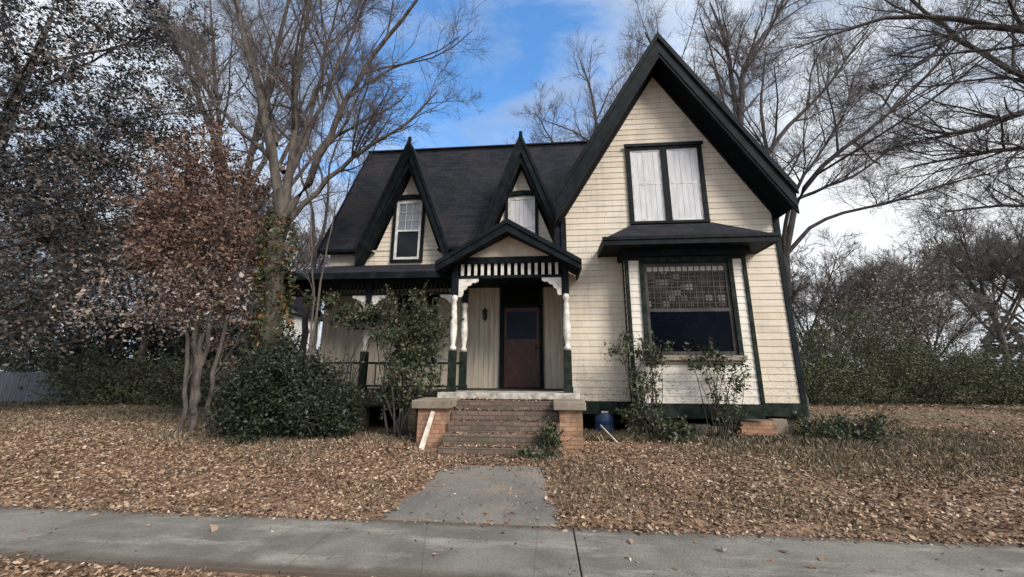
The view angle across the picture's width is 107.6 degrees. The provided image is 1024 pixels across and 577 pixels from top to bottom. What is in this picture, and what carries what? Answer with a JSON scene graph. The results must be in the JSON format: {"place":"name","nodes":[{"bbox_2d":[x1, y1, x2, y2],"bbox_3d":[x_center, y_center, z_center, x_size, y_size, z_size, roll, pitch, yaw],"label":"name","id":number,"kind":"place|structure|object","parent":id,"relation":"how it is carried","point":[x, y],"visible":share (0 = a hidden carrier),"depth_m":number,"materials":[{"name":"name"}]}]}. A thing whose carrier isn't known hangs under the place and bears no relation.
{"place":"outdoors","nodes":[
{"label":"outdoors","id":0,"kind":"place"},
{"bbox_2d":[0,505,1023,576],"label":"sidewalk","id":1,"kind":"structure","parent":0,"point":[289,546],"depth_m":3.45,"materials":[{"name":"concrete"}]},
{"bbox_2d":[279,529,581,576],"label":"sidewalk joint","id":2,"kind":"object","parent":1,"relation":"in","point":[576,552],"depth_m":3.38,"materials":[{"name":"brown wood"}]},
{"bbox_2d":[0,374,1023,576],"bbox_3d":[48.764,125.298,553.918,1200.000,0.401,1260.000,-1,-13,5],"label":"ground","id":3,"kind":"structure","parent":0,"point":[579,452],"depth_m":4.97,"materials":[{"name":"brown plant"}]},
{"bbox_2d":[0,195,145,369],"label":"bare tree","id":4,"kind":"object","parent":3,"relation":"on","point":[7,229],"visible":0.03,"depth_m":32.80,"materials":[{"name":"brown plant"}]},
{"bbox_2d":[0,371,163,401],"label":"board fence","id":5,"kind":"object","parent":3,"relation":"on","point":[10,382],"visible":0.23,"depth_m":15.16,"materials":[{"name":"grey wood"}]},
{"bbox_2d":[13,338,227,406],"bbox_3d":[-14.318,3.648,14.030,7.962,3.503,3.320,-1,-13,5],"label":"hedge","id":6,"kind":"object","parent":3,"relation":"on","point":[114,392],"visible":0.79,"depth_m":13.75,"materials":[{"name":"green plant"}]},
{"bbox_2d":[0,268,246,372],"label":"evergreen bush","id":7,"kind":"object","parent":3,"relation":"on","point":[154,347],"visible":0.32,"depth_m":18.35,"materials":[{"name":"green plant"}]},
{"bbox_2d":[0,0,255,381],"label":"magnolia tree","id":8,"kind":"object","parent":3,"relation":"on","point":[19,79],"visible":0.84,"depth_m":11.18,"materials":[{"name":"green plant"}]},
{"bbox_2d":[0,126,273,372],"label":"withered tree","id":9,"kind":"object","parent":3,"relation":"on","point":[146,333],"visible":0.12,"depth_m":15.68,"materials":[{"name":"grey plant"}]},
{"bbox_2d":[28,115,300,433],"bbox_3d":[-7.817,-0.775,8.586,5.037,8.018,3.420,5,-13,-19],"label":"russet tree","id":10,"kind":"object","parent":3,"relation":"on","point":[227,243],"visible":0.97,"depth_m":8.38,"materials":[{"name":"brown plant"}]},
{"bbox_2d":[124,181,292,288],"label":"bare tree","id":11,"kind":"object","parent":3,"relation":"on","point":[213,241],"depth_m":35.81,"materials":[{"name":"brown plant"}]},
{"bbox_2d":[148,350,289,408],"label":"hedge","id":12,"kind":"object","parent":3,"relation":"on","point":[205,379],"visible":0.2,"depth_m":12.98,"materials":[{"name":"green plant"}]},
{"bbox_2d":[120,297,319,400],"bbox_3d":[-11.934,3.177,16.221,7.813,5.467,5.280,-1,-13,5],"label":"evergreen bush","id":13,"kind":"object","parent":3,"relation":"on","point":[210,353],"visible":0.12,"depth_m":15.77,"materials":[{"name":"green plant"}]},
{"bbox_2d":[60,0,383,396],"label":"bare tree","id":14,"kind":"object","parent":3,"relation":"on","point":[265,159],"visible":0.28,"depth_m":18.76,"materials":[{"name":"brown plant"}]},
{"bbox_2d":[189,366,273,434],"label":"holly bush","id":15,"kind":"object","parent":3,"relation":"on","point":[218,398],"visible":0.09,"depth_m":7.55,"materials":[{"name":"green plant"}]},
{"bbox_2d":[146,288,323,385],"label":"white house","id":16,"kind":"structure","parent":3,"relation":"on","point":[298,305],"depth_m":29.37,"materials":[{"name":"wood"}]},
{"bbox_2d":[187,331,321,446],"bbox_3d":[-4.864,2.075,7.449,2.420,2.512,1.904,-1,-13,5],"label":"holly bush","id":17,"kind":"object","parent":3,"relation":"on","point":[256,409],"visible":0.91,"depth_m":7.16,"materials":[{"name":"green plant"}]},
{"bbox_2d":[170,163,344,286],"bbox_3d":[-21.116,-1.168,31.952,15.159,18.837,13.541,-1,-13,5],"label":"bare tree","id":18,"kind":"object","parent":3,"relation":"on","point":[307,256],"visible":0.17,"depth_m":32.24,"materials":[{"name":"brown plant"}]},
{"bbox_2d":[267,161,338,431],"bbox_3d":[-4.882,-0.069,8.230,1.213,6.385,1.137,-10,-16,38],"label":"sapling","id":19,"kind":"object","parent":3,"relation":"on","point":[312,334],"visible":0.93,"depth_m":8.31,"materials":[{"name":"grey plant"}]},
{"bbox_2d":[222,68,395,370],"bbox_3d":[-7.856,-2.446,14.333,8.092,13.755,4.775,-1,-13,5],"label":"bare tree","id":20,"kind":"object","parent":3,"relation":"on","point":[304,336],"visible":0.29,"depth_m":14.84,"materials":[{"name":"brown plant"}]},
{"bbox_2d":[126,0,502,424],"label":"bare tree","id":21,"kind":"object","parent":3,"relation":"on","point":[280,229],"visible":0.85,"depth_m":9.50,"materials":[{"name":"brown plant"}]},
{"bbox_2d":[263,338,375,440],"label":"holly bush","id":22,"kind":"object","parent":3,"relation":"on","point":[341,417],"visible":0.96,"depth_m":7.22,"materials":[{"name":"green plant"}]},
{"bbox_2d":[360,281,463,437],"bbox_3d":[-2.196,1.440,7.825,1.890,3.301,1.674,-7,-14,29],"label":"leafy shrub","id":23,"kind":"object","parent":3,"relation":"on","point":[412,359],"visible":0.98,"depth_m":7.70,"materials":[{"name":"green plant"}]},
{"bbox_2d":[418,410,434,449],"bbox_3d":[-1.496,2.532,6.526,0.098,0.749,0.369,-8,-15,32],"label":"wooden stake","id":24,"kind":"object","parent":3,"relation":"on","point":[426,432],"visible":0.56,"depth_m":6.54,"materials":[{"name":"white wood"}]},
{"bbox_2d":[381,465,558,526],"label":"garden path","id":25,"kind":"structure","parent":3,"relation":"on","point":[474,507],"depth_m":4.60,"materials":[{"name":"concrete"}]},
{"bbox_2d":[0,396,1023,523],"bbox_3d":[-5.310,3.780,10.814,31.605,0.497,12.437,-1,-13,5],"label":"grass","id":26,"kind":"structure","parent":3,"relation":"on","point":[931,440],"depth_m":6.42,"materials":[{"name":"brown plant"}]},
{"bbox_2d":[0,293,1023,382],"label":"woods","id":27,"kind":"object","parent":3,"relation":"on","point":[1018,330],"visible":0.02,"depth_m":50.92,"materials":[{"name":"plant"}]},
{"bbox_2d":[258,31,808,456],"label":"gothic cottage","id":28,"kind":"structure","parent":3,"relation":"on","point":[661,200],"depth_m":8.78,"materials":[{"name":"beige paint"}]},
{"bbox_2d":[294,284,398,420],"bbox_3d":[-3.796,1.548,8.366,2.332,3.308,0.937,-1,-13,5],"label":"climbing vine","id":29,"kind":"object","parent":28,"relation":"attached to","point":[370,317],"visible":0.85,"depth_m":8.52,"materials":[{"name":"green plant"}]},
{"bbox_2d":[390,194,425,262],"bbox_3d":[-3.015,-1.750,10.925,1.000,2.070,0.190,-1,-13,5],"label":"window","id":30,"kind":"structure","parent":28,"relation":"in","point":[407,240],"depth_m":10.93,"materials":[{"name":"paint"}]},
{"bbox_2d":[394,295,438,364],"bbox_3d":[-2.601,1.104,10.277,1.170,1.940,0.260,-1,-13,5],"label":"window","id":31,"kind":"structure","parent":28,"relation":"in","point":[401,300],"depth_m":10.38,"materials":[{"name":"paint"}]},
{"bbox_2d":[505,190,537,234],"bbox_3d":[0.270,-1.805,10.618,1.000,2.070,0.130,-1,-13,5],"label":"window","id":32,"kind":"structure","parent":28,"relation":"in","point":[522,210],"depth_m":10.73,"materials":[{"name":"paint"}]},
{"bbox_2d":[499,286,543,388],"bbox_3d":[0.258,1.257,9.991,1.230,2.900,0.260,-1,-13,5],"label":"front door","id":33,"kind":"structure","parent":28,"relation":"in","point":[521,360],"depth_m":9.94,"materials":[{"name":"brown wood"}]},
{"bbox_2d":[624,140,710,224],"bbox_3d":[3.677,-2.525,8.957,1.870,2.080,0.150,-1,-13,5],"label":"double window","id":34,"kind":"structure","parent":28,"relation":"in","point":[672,177],"depth_m":8.95,"materials":[{"name":"paint"}]},
{"bbox_2d":[597,222,780,404],"bbox_3d":[3.732,0.442,8.317,3.540,4.010,1.875,-1,-13,5],"label":"bay window","id":35,"kind":"structure","parent":28,"relation":"in","point":[688,282],"depth_m":7.97,"materials":[{"name":"paint"}]},
{"bbox_2d":[508,416,575,462],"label":"shrub","id":36,"kind":"object","parent":3,"relation":"on","point":[547,433],"visible":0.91,"depth_m":5.99,"materials":[{"name":"green plant"}]},
{"bbox_2d":[504,9,658,142],"bbox_3d":[4.149,-6.417,23.923,12.195,25.794,8.743,-1,-13,5],"label":"bare tree","id":37,"kind":"object","parent":3,"relation":"on","point":[594,116],"visible":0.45,"depth_m":24.79,"materials":[{"name":"grey plant"}]},
{"bbox_2d":[594,411,614,431],"bbox_3d":[1.979,2.902,8.043,0.436,0.555,0.432,-1,-13,5],"label":"plastic drum","id":38,"kind":"object","parent":3,"relation":"on","point":[605,419],"visible":0.56,"depth_m":7.89,"materials":[{"name":"blue plastic"}]},
{"bbox_2d":[600,425,617,442],"bbox_3d":[1.855,2.781,7.134,0.022,0.285,0.568,5,-13,-21],"label":"fallen stick","id":39,"kind":"object","parent":3,"relation":"on","point":[605,430],"visible":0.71,"depth_m":7.18,"materials":[{"name":"white wood"}]},
{"bbox_2d":[600,330,680,441],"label":"scraggly shrub","id":40,"kind":"object","parent":3,"relation":"on","point":[647,353],"visible":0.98,"depth_m":7.27,"materials":[{"name":"green plant"}]},
{"bbox_2d":[635,412,709,443],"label":"shrub","id":41,"kind":"object","parent":3,"relation":"on","point":[670,430],"visible":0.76,"depth_m":7.04,"materials":[{"name":"green plant"}]},
{"bbox_2d":[678,336,753,443],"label":"scraggly shrub","id":42,"kind":"object","parent":3,"relation":"on","point":[719,365],"visible":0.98,"depth_m":7.11,"materials":[{"name":"green plant"}]},
{"bbox_2d":[709,420,754,438],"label":"shrub","id":43,"kind":"object","parent":3,"relation":"on","point":[736,432],"visible":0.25,"depth_m":7.16,"materials":[{"name":"green plant"}]},
{"bbox_2d":[619,0,957,199],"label":"bare tree","id":44,"kind":"object","parent":3,"relation":"on","point":[717,24],"visible":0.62,"depth_m":16.47,"materials":[{"name":"brown plant"}]},
{"bbox_2d":[781,232,816,303],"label":"bare tree","id":45,"kind":"object","parent":3,"relation":"on","point":[795,285],"visible":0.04,"depth_m":23.04,"materials":[{"name":"brown plant"}]},
{"bbox_2d":[790,226,899,393],"bbox_3d":[19.296,2.067,24.934,8.807,10.024,9.832,-1,-13,5],"label":"bare tree","id":46,"kind":"object","parent":3,"relation":"on","point":[799,304],"visible":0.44,"depth_m":23.07,"materials":[{"name":"grey plant"}]},
{"bbox_2d":[786,406,906,444],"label":"shrub","id":47,"kind":"object","parent":3,"relation":"on","point":[842,427],"visible":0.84,"depth_m":6.99,"materials":[{"name":"green plant"}]},
{"bbox_2d":[792,302,915,406],"bbox_3d":[13.098,3.274,15.996,6.400,5.415,4.567,-1,-13,5],"label":"hedge shrub","id":48,"kind":"object","parent":3,"relation":"on","point":[812,392],"visible":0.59,"depth_m":15.47,"materials":[{"name":"green plant"}]},
{"bbox_2d":[694,0,1023,421],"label":"bare tree","id":49,"kind":"object","parent":3,"relation":"on","point":[788,248],"visible":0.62,"depth_m":10.97,"materials":[{"name":"brown plant"}]},
{"bbox_2d":[715,0,1023,243],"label":"bare tree","id":50,"kind":"object","parent":3,"relation":"on","point":[1013,28],"visible":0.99,"depth_m":7.88,"materials":[{"name":"brown plant"}]},
{"bbox_2d":[794,247,969,391],"bbox_3d":[23.506,2.017,25.091,9.832,10.024,8.807,1,-13,-2],"label":"bare tree","id":51,"kind":"object","parent":3,"relation":"on","point":[897,275],"visible":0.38,"depth_m":23.76,"materials":[{"name":"brown plant"}]},
{"bbox_2d":[795,284,986,405],"bbox_3d":[15.497,2.623,16.664,7.569,6.042,4.385,-1,-13,5],"label":"hedge shrub","id":52,"kind":"object","parent":3,"relation":"on","point":[881,351],"visible":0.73,"depth_m":16.09,"materials":[{"name":"green plant"}]},
{"bbox_2d":[818,237,969,381],"bbox_3d":[32.680,1.833,32.001,10.809,13.432,9.655,12,-17,-43],"label":"bare tree","id":53,"kind":"object","parent":3,"relation":"on","point":[888,251],"visible":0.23,"depth_m":30.20,"materials":[{"name":"brown plant"}]},
{"bbox_2d":[815,243,995,397],"bbox_3d":[21.099,1.793,20.905,8.152,8.556,5.737,-1,-13,5],"label":"olive shrub","id":54,"kind":"object","parent":3,"relation":"on","point":[919,326],"visible":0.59,"depth_m":20.30,"materials":[{"name":"green plant"}]},
{"bbox_2d":[849,279,1023,387],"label":"bare tree","id":55,"kind":"object","parent":3,"relation":"on","point":[974,311],"visible":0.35,"depth_m":23.87,"materials":[{"name":"brown plant"}]},
{"bbox_2d":[858,318,1023,406],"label":"hedge shrub","id":56,"kind":"object","parent":3,"relation":"on","point":[970,373],"visible":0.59,"depth_m":15.97,"materials":[{"name":"green plant"}]},
{"bbox_2d":[885,180,1023,386],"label":"bare tree","id":57,"kind":"object","parent":3,"relation":"on","point":[968,259],"visible":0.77,"depth_m":29.70,"materials":[{"name":"brown plant"}]},
{"bbox_2d":[915,210,1023,324],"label":"bare tree","id":58,"kind":"object","parent":3,"relation":"on","point":[1013,288],"visible":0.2,"depth_m":32.94,"materials":[{"name":"brown plant"}]},
{"bbox_2d":[931,325,1023,405],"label":"hedge shrub","id":59,"kind":"object","parent":3,"relation":"on","point":[1013,370],"visible":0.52,"depth_m":16.38,"materials":[{"name":"green plant"}]},
{"bbox_2d":[993,339,1023,393],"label":"hedge shrub","id":60,"kind":"object","parent":3,"relation":"on","point":[1013,359],"visible":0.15,"depth_m":17.40,"materials":[{"name":"green plant"}]},
{"bbox_2d":[0,0,1023,370],"label":"sky","id":61,"kind":"structure","parent":0,"point":[529,39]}
]}

